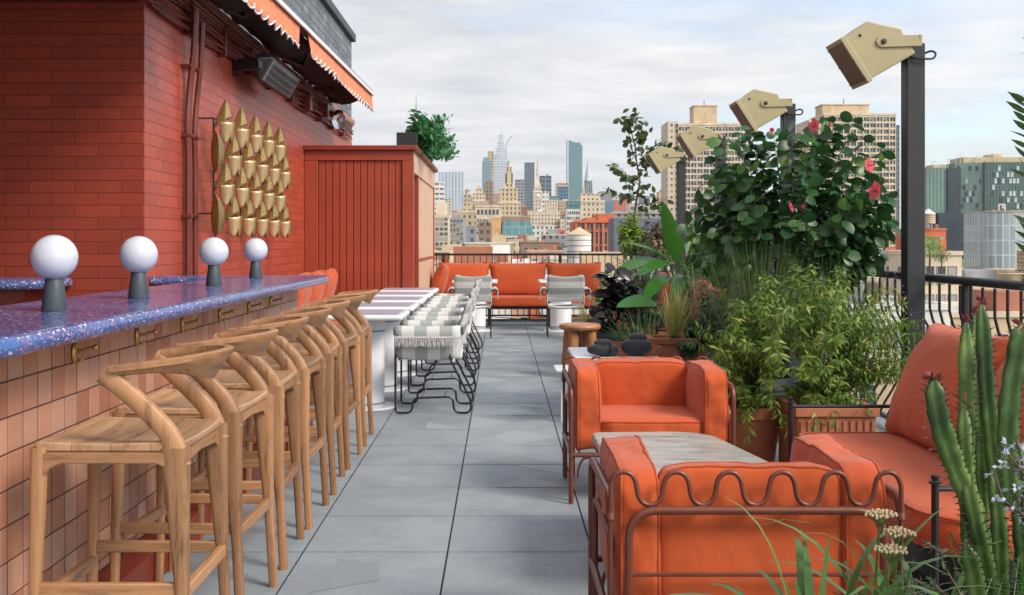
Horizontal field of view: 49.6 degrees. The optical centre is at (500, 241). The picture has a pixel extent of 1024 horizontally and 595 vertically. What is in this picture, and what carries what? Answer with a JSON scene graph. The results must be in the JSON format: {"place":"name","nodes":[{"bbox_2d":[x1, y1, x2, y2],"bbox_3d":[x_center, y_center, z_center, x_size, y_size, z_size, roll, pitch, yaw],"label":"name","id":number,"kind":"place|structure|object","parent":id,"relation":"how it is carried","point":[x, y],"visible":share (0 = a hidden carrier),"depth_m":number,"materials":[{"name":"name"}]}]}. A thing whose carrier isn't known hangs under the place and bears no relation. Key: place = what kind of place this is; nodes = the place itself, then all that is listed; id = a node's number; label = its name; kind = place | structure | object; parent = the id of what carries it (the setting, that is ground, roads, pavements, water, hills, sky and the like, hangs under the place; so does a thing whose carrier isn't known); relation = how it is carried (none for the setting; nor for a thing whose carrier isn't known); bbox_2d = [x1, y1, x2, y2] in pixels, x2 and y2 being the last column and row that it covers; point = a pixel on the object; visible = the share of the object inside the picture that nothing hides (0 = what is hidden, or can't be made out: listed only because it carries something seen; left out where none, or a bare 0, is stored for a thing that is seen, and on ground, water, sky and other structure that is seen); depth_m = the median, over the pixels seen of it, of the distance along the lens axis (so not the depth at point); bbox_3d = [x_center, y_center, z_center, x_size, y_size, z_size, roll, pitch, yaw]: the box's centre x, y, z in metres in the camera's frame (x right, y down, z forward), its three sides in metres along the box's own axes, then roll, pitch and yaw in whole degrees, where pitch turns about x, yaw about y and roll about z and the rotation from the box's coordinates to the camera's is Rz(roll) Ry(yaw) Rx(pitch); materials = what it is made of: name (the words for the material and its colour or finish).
{"place":"outdoors","nodes":[
{"label":"outdoors","id":0,"kind":"place"},
{"bbox_2d":[434,202,451,249],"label":"apartment block","id":1,"kind":"structure","parent":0,"point":[441,226],"depth_m":330.00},
{"bbox_2d":[439,172,463,209],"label":"glass block","id":2,"kind":"structure","parent":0,"point":[454,186],"depth_m":1700.00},
{"bbox_2d":[450,215,466,245],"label":"balcony block","id":3,"kind":"structure","parent":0,"point":[458,230],"depth_m":340.00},
{"bbox_2d":[434,246,510,318],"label":"walk up building","id":4,"kind":"structure","parent":0,"point":[473,249],"depth_m":116.99,"materials":[{"name":"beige brick"}]},
{"bbox_2d":[494,135,507,192],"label":"tapering tower","id":5,"kind":"structure","parent":0,"point":[500,160],"depth_m":2900.00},
{"bbox_2d":[497,160,520,216],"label":"gold tower","id":6,"kind":"structure","parent":0,"point":[509,203],"depth_m":1001.70,"materials":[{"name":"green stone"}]},
{"bbox_2d":[491,217,533,238],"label":"glass front building","id":7,"kind":"structure","parent":0,"point":[511,227],"depth_m":520.43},
{"bbox_2d":[164,322,885,594],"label":"floor","id":8,"kind":"structure","parent":0,"point":[391,512],"depth_m":5.48,"materials":[{"name":"tile"}]},
{"bbox_2d":[0,277,71,305],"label":"back counter","id":9,"kind":"object","parent":8,"relation":"on","point":[15,290],"visible":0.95,"depth_m":6.98,"materials":[{"name":"blue stone"}]},
{"bbox_2d":[28,344,233,594],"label":"bar stool","id":10,"kind":"object","parent":8,"relation":"on","point":[154,433],"visible":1,"depth_m":3.12,"materials":[{"name":"brown wood"}]},
{"bbox_2d":[0,275,328,594],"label":"bar counter","id":11,"kind":"object","parent":8,"relation":"on","point":[49,388],"visible":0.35,"depth_m":3.78,"materials":[{"name":"tile"}]},
{"bbox_2d":[30,235,77,311],"bbox_3d":[-1.546,0.108,3.840,0.156,0.263,0.156,0,0,0],"label":"globe lamp","id":12,"kind":"object","parent":11,"relation":"on","point":[54,260],"visible":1,"depth_m":3.80,"materials":[{"name":"white glass"}]},
{"bbox_2d":[119,236,157,298],"bbox_3d":[-1.522,0.108,4.660,0.156,0.263,0.156,0,0,-23],"label":"globe lamp","id":13,"kind":"object","parent":11,"relation":"on","point":[138,256],"visible":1,"depth_m":4.62,"materials":[{"name":"white glass"}]},
{"bbox_2d":[199,237,228,285],"bbox_3d":[-1.553,0.108,6.000,0.156,0.263,0.156,0,0,44],"label":"globe lamp","id":14,"kind":"object","parent":11,"relation":"on","point":[213,252],"visible":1,"depth_m":5.96,"materials":[{"name":"white glass"}]},
{"bbox_2d":[243,238,267,277],"bbox_3d":[-1.604,0.108,7.250,0.156,0.263,0.156,0,0,21],"label":"globe lamp","id":15,"kind":"object","parent":11,"relation":"on","point":[255,250],"visible":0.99,"depth_m":7.21,"materials":[{"name":"white glass"}]},
{"bbox_2d":[0,0,355,296],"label":"brick building","id":16,"kind":"structure","parent":8,"relation":"on","point":[106,134],"depth_m":7.40,"materials":[{"name":"brick"}]},
{"bbox_2d":[198,99,290,237],"bbox_3d":[-2.248,-0.580,9.972,0.264,1.091,2.907,0,0,0],"label":"wall sculpture","id":17,"kind":"object","parent":16,"relation":"attached to","point":[250,199],"depth_m":9.50,"materials":[{"name":"gold metal"}]},
{"bbox_2d":[232,52,300,99],"bbox_3d":[-2.200,-1.561,10.472,0.381,0.261,1.516,0,0,0],"label":"patio heater","id":18,"kind":"object","parent":16,"relation":"attached to","point":[271,72],"visible":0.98,"depth_m":10.00,"materials":[{"name":"black metal"}]},
{"bbox_2d":[205,0,373,112],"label":"awning","id":19,"kind":"object","parent":16,"relation":"attached to","point":[281,29],"visible":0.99,"depth_m":10.98,"materials":[{"name":"orange fabric"}]},
{"bbox_2d":[109,328,278,594],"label":"bar stool","id":20,"kind":"object","parent":8,"relation":"on","point":[237,408],"visible":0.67,"depth_m":3.87,"materials":[{"name":"brown wood"}]},
{"bbox_2d":[168,316,308,571],"bbox_3d":[-1.069,0.814,4.651,0.522,0.993,0.514,0,0,-2],"label":"bar stool","id":21,"kind":"object","parent":8,"relation":"on","point":[284,384],"visible":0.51,"depth_m":4.60,"materials":[{"name":"brown wood"}]},
{"bbox_2d":[211,307,332,529],"bbox_3d":[-1.065,0.814,5.280,0.522,0.993,0.514,0,0,1],"label":"bar stool","id":22,"kind":"object","parent":8,"relation":"on","point":[313,363],"visible":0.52,"depth_m":5.21,"materials":[{"name":"brown wood"}]},
{"bbox_2d":[245,300,350,494],"bbox_3d":[-1.069,0.814,5.951,0.522,0.993,0.514,0,0,-3],"label":"bar stool","id":23,"kind":"object","parent":8,"relation":"on","point":[331,349],"visible":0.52,"depth_m":5.73,"materials":[{"name":"brown wood"}]},
{"bbox_2d":[292,268,340,404],"bbox_3d":[-1.929,0.814,10.765,0.862,0.992,5.230,0,0,0],"label":"banquette","id":24,"kind":"object","parent":8,"relation":"on","point":[321,292],"visible":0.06,"depth_m":11.95,"materials":[{"name":"orange fabric"}]},
{"bbox_2d":[284,294,365,469],"bbox_3d":[-1.065,0.814,6.599,0.522,0.993,0.514,0,0,2],"label":"bar stool","id":25,"kind":"object","parent":8,"relation":"on","point":[350,341],"visible":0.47,"depth_m":6.59,"materials":[{"name":"brown wood"}]},
{"bbox_2d":[310,289,378,446],"bbox_3d":[-1.069,0.814,7.310,0.522,0.993,0.514,0,0,-1],"label":"bar stool","id":26,"kind":"object","parent":8,"relation":"on","point":[361,325],"visible":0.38,"depth_m":7.36,"materials":[{"name":"brown wood"}]},
{"bbox_2d":[328,310,409,410],"bbox_3d":[-1.080,0.934,8.800,0.660,0.752,0.700,0,0,0],"label":"pedestal table","id":27,"kind":"object","parent":8,"relation":"on","point":[376,319],"visible":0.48,"depth_m":8.69,"materials":[{"name":"stone"}]},
{"bbox_2d":[304,145,437,303],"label":"board shed","id":28,"kind":"structure","parent":8,"relation":"on","point":[368,217],"depth_m":13.43,"materials":[{"name":"red paint"}]},
{"bbox_2d":[397,132,417,145],"bbox_3d":[-1.180,-1.266,15.450,0.260,0.209,3.100,0,0,0],"label":"roof planter","id":29,"kind":"object","parent":28,"relation":"on","point":[407,138],"visible":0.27,"depth_m":13.90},
{"bbox_2d":[404,109,459,161],"bbox_3d":[-0.946,-1.386,15.339,0.714,0.612,2.849,0,0,0],"label":"trailing shrub","id":30,"kind":"object","parent":29,"relation":"on","point":[433,142],"visible":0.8,"depth_m":14.26,"materials":[{"name":"green plant"}]},
{"bbox_2d":[358,302,418,391],"bbox_3d":[-1.080,0.934,9.880,0.660,0.752,0.700,0,0,0],"label":"pedestal table","id":31,"kind":"object","parent":8,"relation":"on","point":[389,352],"visible":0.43,"depth_m":9.76,"materials":[{"name":"stone"}]},
{"bbox_2d":[362,297,426,376],"bbox_3d":[-1.080,0.934,10.960,0.660,0.752,0.700,0,0,0],"label":"pedestal table","id":32,"kind":"object","parent":8,"relation":"on","point":[420,300],"visible":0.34,"depth_m":10.83,"materials":[{"name":"stone"}]},
{"bbox_2d":[393,298,473,413],"bbox_3d":[-0.515,0.878,8.650,0.592,0.855,0.695,0,0,0],"label":"striped chair","id":33,"kind":"object","parent":8,"relation":"on","point":[428,340],"visible":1,"depth_m":8.39,"materials":[{"name":"fabric"}]},
{"bbox_2d":[308,329,567,592],"bbox_3d":[0.080,1.308,10.352,1.790,0.001,12.445,0,0,0],"label":"dark floor pattern","id":34,"kind":"object","parent":8,"relation":"on","point":[342,572],"visible":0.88,"depth_m":6.54},
{"bbox_2d":[407,292,475,393],"bbox_3d":[-0.519,0.878,9.779,0.592,0.855,0.695,0,0,-3],"label":"striped chair","id":35,"kind":"object","parent":8,"relation":"on","point":[433,316],"visible":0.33,"depth_m":9.54,"materials":[{"name":"fabric"}]},
{"bbox_2d":[415,287,478,376],"bbox_3d":[-0.523,0.878,10.939,0.592,0.855,0.695,0,0,2],"label":"striped chair","id":36,"kind":"object","parent":8,"relation":"on","point":[439,307],"visible":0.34,"depth_m":10.82,"materials":[{"name":"fabric"}]},
{"bbox_2d":[448,275,497,336],"bbox_3d":[-0.385,0.878,15.296,0.695,0.855,0.592,0,0,-1],"label":"striped chair","id":37,"kind":"object","parent":8,"relation":"on","point":[464,284],"visible":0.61,"depth_m":15.05,"materials":[{"name":"fabric"}]},
{"bbox_2d":[407,325,568,486],"bbox_3d":[0.080,1.308,11.695,1.790,0.001,11.566,0,0,0],"label":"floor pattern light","id":38,"kind":"object","parent":8,"relation":"on","point":[513,437],"visible":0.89,"depth_m":7.97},
{"bbox_2d":[431,262,601,325],"bbox_3d":[0.273,0.819,17.240,2.702,0.982,1.213,0,0,0],"label":"garden bench","id":39,"kind":"object","parent":8,"relation":"on","point":[518,285],"visible":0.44,"depth_m":17.59,"materials":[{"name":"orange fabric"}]},
{"bbox_2d":[538,279,571,331],"bbox_3d":[0.880,0.934,16.300,0.660,0.752,0.700,0,0,0],"label":"pedestal table","id":40,"kind":"object","parent":8,"relation":"on","point":[556,315],"visible":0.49,"depth_m":16.16,"materials":[{"name":"white ceramic"}]},
{"bbox_2d":[540,275,590,337],"bbox_3d":[0.885,0.878,15.296,0.695,0.855,0.592,0,0,1],"label":"striped chair","id":41,"kind":"object","parent":8,"relation":"on","point":[566,289],"visible":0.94,"depth_m":15.07,"materials":[{"name":"fabric"}]},
{"bbox_2d":[559,322,600,364],"bbox_3d":[0.765,1.054,10.750,0.410,0.517,0.410,0,0,0],"label":"wooden stool","id":42,"kind":"object","parent":8,"relation":"on","point":[585,330],"visible":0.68,"depth_m":10.63,"materials":[{"name":"brown wood"}]},
{"bbox_2d":[568,347,657,360],"bbox_3d":[0.860,1.084,8.620,0.640,0.452,0.800,0,0,0],"label":"side table","id":43,"kind":"object","parent":8,"relation":"on","point":[578,352],"visible":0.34,"depth_m":8.43,"materials":[{"name":"stone"}]},
{"bbox_2d":[612,342,661,355],"bbox_3d":[1.004,0.830,8.605,0.461,0.055,0.562,0,0,0],"label":"serving tray","id":44,"kind":"object","parent":43,"relation":"on","point":[656,350],"visible":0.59,"depth_m":8.33,"materials":[{"name":"wood"}]},
{"bbox_2d":[587,339,617,356],"bbox_3d":[0.764,0.801,8.320,0.233,0.136,0.176,0,0,-6],"label":"pot","id":45,"kind":"object","parent":44,"relation":"on","point":[604,347],"visible":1,"depth_m":8.27,"materials":[{"name":"grey ceramic"}]},
{"bbox_2d":[620,333,651,354],"bbox_3d":[1.018,0.772,8.350,0.237,0.167,0.176,0,0,11],"label":"pot","id":46,"kind":"object","parent":44,"relation":"on","point":[637,343],"visible":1,"depth_m":8.29,"materials":[{"name":"grey ceramic"}]},
{"bbox_2d":[596,328,631,341],"bbox_3d":[1.160,1.110,11.450,0.407,0.400,0.407,0,0,0],"label":"plant pot","id":47,"kind":"object","parent":8,"relation":"on","point":[599,334],"visible":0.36,"depth_m":11.28,"materials":[{"name":"soil"}]},
{"bbox_2d":[586,263,652,332],"bbox_3d":[1.197,0.586,11.387,0.738,0.739,0.660,0,0,0],"label":"rubber plant","id":48,"kind":"object","parent":47,"relation":"on","point":[615,291],"visible":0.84,"depth_m":11.29,"materials":[{"name":"black plant"}]},
{"bbox_2d":[562,356,735,502],"bbox_3d":[0.755,0.966,5.847,0.835,0.676,0.686,0,0,0],"label":"lounge armchair","id":49,"kind":"object","parent":8,"relation":"on","point":[646,394],"visible":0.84,"depth_m":5.62,"materials":[{"name":"orange fabric"}]},
{"bbox_2d":[645,146,690,274],"bbox_3d":[2.408,-0.027,15.990,0.628,2.674,0.343,0,0,-3],"label":"floodlight post","id":50,"kind":"object","parent":8,"relation":"on","point":[660,159],"visible":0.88,"depth_m":15.94,"materials":[{"name":"beige metal"}]},
{"bbox_2d":[645,334,708,362],"bbox_3d":[1.420,1.040,9.000,0.470,0.540,0.390,0,0,0],"label":"terracotta planter","id":51,"kind":"object","parent":8,"relation":"on","point":[667,344],"visible":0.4,"depth_m":8.82,"materials":[{"name":"ceramic"}]},
{"bbox_2d":[657,284,691,337],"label":"variegated yucca","id":52,"kind":"object","parent":51,"relation":"on","point":[674,319],"visible":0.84,"depth_m":8.98,"materials":[{"name":"green plant"}]},
{"bbox_2d":[670,327,710,358],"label":"trailing plant","id":53,"kind":"object","parent":51,"relation":"on","point":[684,344],"visible":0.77,"depth_m":8.79,"materials":[{"name":"green plant"}]},
{"bbox_2d":[592,432,767,474],"bbox_3d":[0.749,1.085,4.475,0.687,0.453,1.090,0,0,0],"label":"coffee table","id":54,"kind":"object","parent":8,"relation":"on","point":[665,448],"visible":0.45,"depth_m":4.60,"materials":[{"name":"grey stone"}]},
{"bbox_2d":[676,125,731,223],"bbox_3d":[2.408,-0.027,13.150,0.628,2.674,0.343,0,0,0],"label":"floodlight post","id":55,"kind":"object","parent":8,"relation":"on","point":[692,140],"visible":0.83,"depth_m":13.01,"materials":[{"name":"beige metal"}]},
{"bbox_2d":[707,350,717,363],"bbox_3d":[1.700,1.110,9.350,0.257,0.400,0.257,0,0,0],"label":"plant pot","id":56,"kind":"object","parent":8,"relation":"on","point":[709,356],"visible":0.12,"depth_m":9.24,"materials":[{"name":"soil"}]},
{"bbox_2d":[597,245,722,351],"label":"weeping grass","id":57,"kind":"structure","parent":56,"relation":"in","point":[698,312],"depth_m":9.24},
{"bbox_2d":[681,284,731,349],"bbox_3d":[1.785,0.642,9.456,0.532,0.587,0.416,0,0,-15],"label":"leafy shrub","id":58,"kind":"object","parent":56,"relation":"on","point":[707,304],"visible":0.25,"depth_m":9.38,"materials":[{"name":"green plant"}]},
{"bbox_2d":[588,433,905,594],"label":"lounge armchair","id":59,"kind":"object","parent":8,"relation":"on","point":[681,528],"visible":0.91,"depth_m":3.13,"materials":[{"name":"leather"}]},
{"bbox_2d":[727,398,780,461],"bbox_3d":[1.420,1.125,6.450,0.449,0.370,0.449,0,0,0],"label":"plant pot","id":60,"kind":"object","parent":8,"relation":"on","point":[765,429],"visible":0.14,"depth_m":6.27,"materials":[{"name":"ceramic"}]},
{"bbox_2d":[687,258,933,446],"bbox_3d":[1.742,0.576,6.326,1.188,1.044,1.235,0,0,41],"label":"salvia shrub","id":61,"kind":"object","parent":60,"relation":"on","point":[758,354],"visible":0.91,"depth_m":6.19,"materials":[{"name":"green plant"}]},
{"bbox_2d":[736,374,793,441],"bbox_3d":[1.720,1.100,7.350,0.428,0.420,0.428,0,0,0],"label":"plant pot","id":62,"kind":"object","parent":8,"relation":"on","point":[786,380],"visible":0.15,"depth_m":7.17,"materials":[{"name":"soil"}]},
{"bbox_2d":[675,230,834,378],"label":"feather grass","id":63,"kind":"object","parent":62,"relation":"on","point":[747,296],"depth_m":7.25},
{"bbox_2d":[729,89,803,254],"bbox_3d":[2.408,-0.027,10.050,0.628,2.674,0.343,0,0,0],"label":"floodlight post","id":64,"kind":"object","parent":8,"relation":"on","point":[754,110],"visible":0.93,"depth_m":9.90,"materials":[{"name":"beige metal"}]},
{"bbox_2d":[782,350,804,386],"bbox_3d":[2.080,1.060,8.050,0.578,0.500,0.578,0,0,0],"label":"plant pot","id":65,"kind":"object","parent":8,"relation":"on","point":[793,363],"visible":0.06,"depth_m":7.77,"materials":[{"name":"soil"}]},
{"bbox_2d":[676,111,900,356],"bbox_3d":[2.036,-0.039,7.984,1.596,1.804,1.199,0,0,0],"label":"hibiscus shrub","id":66,"kind":"object","parent":65,"relation":"on","point":[748,208],"visible":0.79,"depth_m":7.82,"materials":[{"name":"green plant"}]},
{"bbox_2d":[775,397,879,461],"bbox_3d":[1.800,1.100,6.150,0.450,0.420,0.450,0,0,0],"label":"ribbed planter","id":67,"kind":"object","parent":8,"relation":"on","point":[850,420],"visible":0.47,"depth_m":5.94,"materials":[{"name":"ceramic"}]},
{"bbox_2d":[772,250,897,386],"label":"feather grass","id":68,"kind":"object","parent":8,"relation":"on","point":[854,303],"depth_m":7.07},
{"bbox_2d":[670,256,1023,418],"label":"bowed railing","id":69,"kind":"object","parent":8,"relation":"on","point":[966,284],"visible":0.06,"depth_m":6.59,"materials":[{"name":"black metal"}]},
{"bbox_2d":[826,21,936,371],"bbox_3d":[2.408,-0.027,7.000,0.628,2.674,0.343,0,0,0],"label":"floodlight post","id":70,"kind":"object","parent":8,"relation":"on","point":[864,53],"visible":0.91,"depth_m":6.94,"materials":[{"name":"beige metal"}]},
{"bbox_2d":[786,323,1023,594],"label":"outdoor sofa","id":71,"kind":"object","parent":8,"relation":"on","point":[901,446],"visible":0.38,"depth_m":4.53,"materials":[{"name":"orange fabric"}]},
{"bbox_2d":[524,162,533,209],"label":"dark tower","id":72,"kind":"structure","parent":0,"point":[529,176],"depth_m":1900.00,"materials":[{"name":"glass"}]},
{"bbox_2d":[527,209,559,228],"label":"walk up building","id":73,"kind":"structure","parent":0,"point":[540,217],"depth_m":923.51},
{"bbox_2d":[566,140,581,199],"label":"slanted tower","id":74,"kind":"structure","parent":0,"point":[574,165],"depth_m":2000.00,"materials":[{"name":"glass"}]},
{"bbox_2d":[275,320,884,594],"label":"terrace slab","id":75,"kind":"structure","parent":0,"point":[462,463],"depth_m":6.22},
{"bbox_2d":[434,253,665,315],"bbox_3d":[0.185,0.752,18.300,5.130,1.115,0.060,0,0,0],"label":"railing","id":76,"kind":"object","parent":75,"relation":"on","point":[559,255],"visible":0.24,"depth_m":18.27,"materials":[{"name":"black metal"}]},
{"bbox_2d":[527,252,649,318],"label":"walk up building","id":77,"kind":"structure","parent":0,"point":[604,260],"depth_m":119.99,"materials":[{"name":"brick"}]},
{"bbox_2d":[576,194,604,218],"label":"tan block","id":78,"kind":"structure","parent":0,"point":[591,204],"depth_m":760.00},
{"bbox_2d":[608,218,661,269],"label":"charcoal block","id":79,"kind":"structure","parent":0,"point":[613,235],"depth_m":260.00,"materials":[{"name":"stone"}]},
{"bbox_2d":[612,228,677,287],"bbox_3d":[1.866,0.279,14.295,0.970,0.918,0.994,0,0,0],"label":"rosemary shrub","id":80,"kind":"object","parent":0,"point":[649,255],"visible":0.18,"depth_m":14.23,"materials":[{"name":"green plant"}]},
{"bbox_2d":[638,221,669,259],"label":"bronze shrub","id":81,"kind":"object","parent":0,"point":[653,235],"visible":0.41,"depth_m":16.60,"materials":[{"name":"brown plant"}]},
{"bbox_2d":[656,315,665,327],"bbox_3d":[1.980,1.060,12.200,0.556,0.500,0.556,0,0,0],"label":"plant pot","id":82,"kind":"object","parent":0,"point":[661,324],"visible":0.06,"depth_m":12.09,"materials":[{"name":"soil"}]},
{"bbox_2d":[613,202,717,307],"bbox_3d":[1.681,0.194,11.551,2.019,1.262,0.951,0,0,-38],"label":"banana plant","id":83,"kind":"object","parent":82,"relation":"on","point":[672,238],"visible":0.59,"depth_m":11.94,"materials":[{"name":"green plant"}]},
{"bbox_2d":[332,0,1023,228],"label":"sky","id":84,"kind":"structure","parent":0,"point":[545,74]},
{"bbox_2d":[661,100,746,256],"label":"apartment tower","id":85,"kind":"structure","parent":0,"point":[704,116],"depth_m":512.50,"materials":[{"name":"concrete"}]},
{"bbox_2d":[686,151,742,256],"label":"window","id":86,"kind":"structure","parent":85,"relation":"in","point":[730,158],"depth_m":512.46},
{"bbox_2d":[796,99,896,246],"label":"apartment tower","id":87,"kind":"structure","parent":0,"point":[880,127],"depth_m":500.48,"materials":[{"name":"concrete"}]},
{"bbox_2d":[825,142,894,244],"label":"window","id":88,"kind":"structure","parent":87,"relation":"in","point":[874,143],"depth_m":500.46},
{"bbox_2d":[799,306,900,412],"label":"walk up building","id":89,"kind":"structure","parent":0,"point":[879,388],"depth_m":63.38,"materials":[{"name":"brick"}]},
{"bbox_2d":[848,284,951,333],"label":"walk up building","id":90,"kind":"structure","parent":0,"point":[944,311],"depth_m":95.08,"materials":[{"name":"beige concrete"}]},
{"bbox_2d":[879,239,962,300],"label":"walk up building","id":91,"kind":"structure","parent":0,"point":[952,265],"depth_m":130.00,"materials":[{"name":"beige concrete"}]},
{"bbox_2d":[933,289,1023,335],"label":"walk up building","id":92,"kind":"structure","parent":0,"point":[1001,306],"depth_m":101.97,"materials":[{"name":"brick"}]},
{"bbox_2d":[963,204,1023,268],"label":"round glass building","id":93,"kind":"structure","parent":0,"point":[991,238],"depth_m":271.57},
{"bbox_3d":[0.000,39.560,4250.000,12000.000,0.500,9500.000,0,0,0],"label":"ground","id":94,"kind":"structure","parent":0,"visible":0},
{"bbox_2d":[570,214,613,251],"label":"rust building","id":95,"kind":"structure","parent":94,"relation":"on","point":[596,226],"depth_m":299.94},
{"bbox_2d":[925,153,1023,258],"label":"green glass building","id":96,"kind":"structure","parent":94,"relation":"on","point":[956,188],"depth_m":360.10,"materials":[{"name":"glass"}]},
{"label":"plant pot","id":97,"kind":"object","parent":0,"visible":0},
{"bbox_2d":[592,305,666,341],"bbox_3d":[1.320,0.855,10.095,1.056,0.673,1.183,0,0,-25],"label":"strap plant","id":98,"kind":"object","parent":97,"relation":"on","point":[652,331],"visible":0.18,"depth_m":10.11,"materials":[{"name":"green plant"}]},
{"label":"walk up building","id":99,"kind":"object","parent":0,"visible":0},
{"bbox_2d":[566,227,591,262],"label":"water tank","id":100,"kind":"object","parent":99,"relation":"on","point":[578,239],"visible":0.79,"depth_m":148.65,"materials":[{"name":"white metal"}]},
{"bbox_3d":[1.075,1.091,2.080,1.650,0.433,0.560,0,0,0],"label":"trough planter","id":101,"kind":"object","parent":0,"visible":0},
{"bbox_2d":[670,497,1005,594],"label":"daylily","id":102,"kind":"object","parent":101,"relation":"on","point":[804,584],"visible":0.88,"depth_m":2.13,"materials":[{"name":"green plant"}]},
{"bbox_2d":[755,517,1022,594],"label":"daylily","id":103,"kind":"object","parent":101,"relation":"on","point":[900,591],"visible":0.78,"depth_m":2.20,"materials":[{"name":"green plant"}]},
{"bbox_2d":[833,508,1023,594],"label":"yarrow","id":104,"kind":"object","parent":101,"relation":"on","point":[879,547],"visible":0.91,"depth_m":2.13,"materials":[{"name":"green plant"}]},
{"bbox_2d":[904,436,1023,594],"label":"rosemary","id":105,"kind":"object","parent":101,"relation":"on","point":[1019,468],"visible":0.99,"depth_m":1.98,"materials":[{"name":"blue plant"}]},
{"bbox_2d":[914,295,1023,594],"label":"euphorbia cactus","id":106,"kind":"object","parent":101,"relation":"on","point":[970,456],"visible":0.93,"depth_m":2.21,"materials":[{"name":"green plant"}]},
{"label":"plant pot","id":107,"kind":"object","parent":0,"visible":0},
{"bbox_2d":[615,211,648,259],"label":"lime shrub","id":108,"kind":"object","parent":107,"relation":"in","point":[630,232],"visible":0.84,"depth_m":16.84,"materials":[{"name":"green plant"}]},
{"bbox_2d":[600,107,683,274],"bbox_3d":[2.141,-0.628,17.073,1.308,2.880,0.601,0,0,0],"label":"sparse tree","id":109,"kind":"object","parent":107,"relation":"on","point":[641,135],"visible":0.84,"depth_m":17.05,"materials":[{"name":"green plant"}]},
{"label":"plant pot","id":110,"kind":"object","parent":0,"visible":0},
{"bbox_2d":[1006,53,1023,318],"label":"oleander","id":111,"kind":"object","parent":110,"relation":"on","point":[1018,98],"visible":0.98,"depth_m":2.82,"materials":[{"name":"green plant"}]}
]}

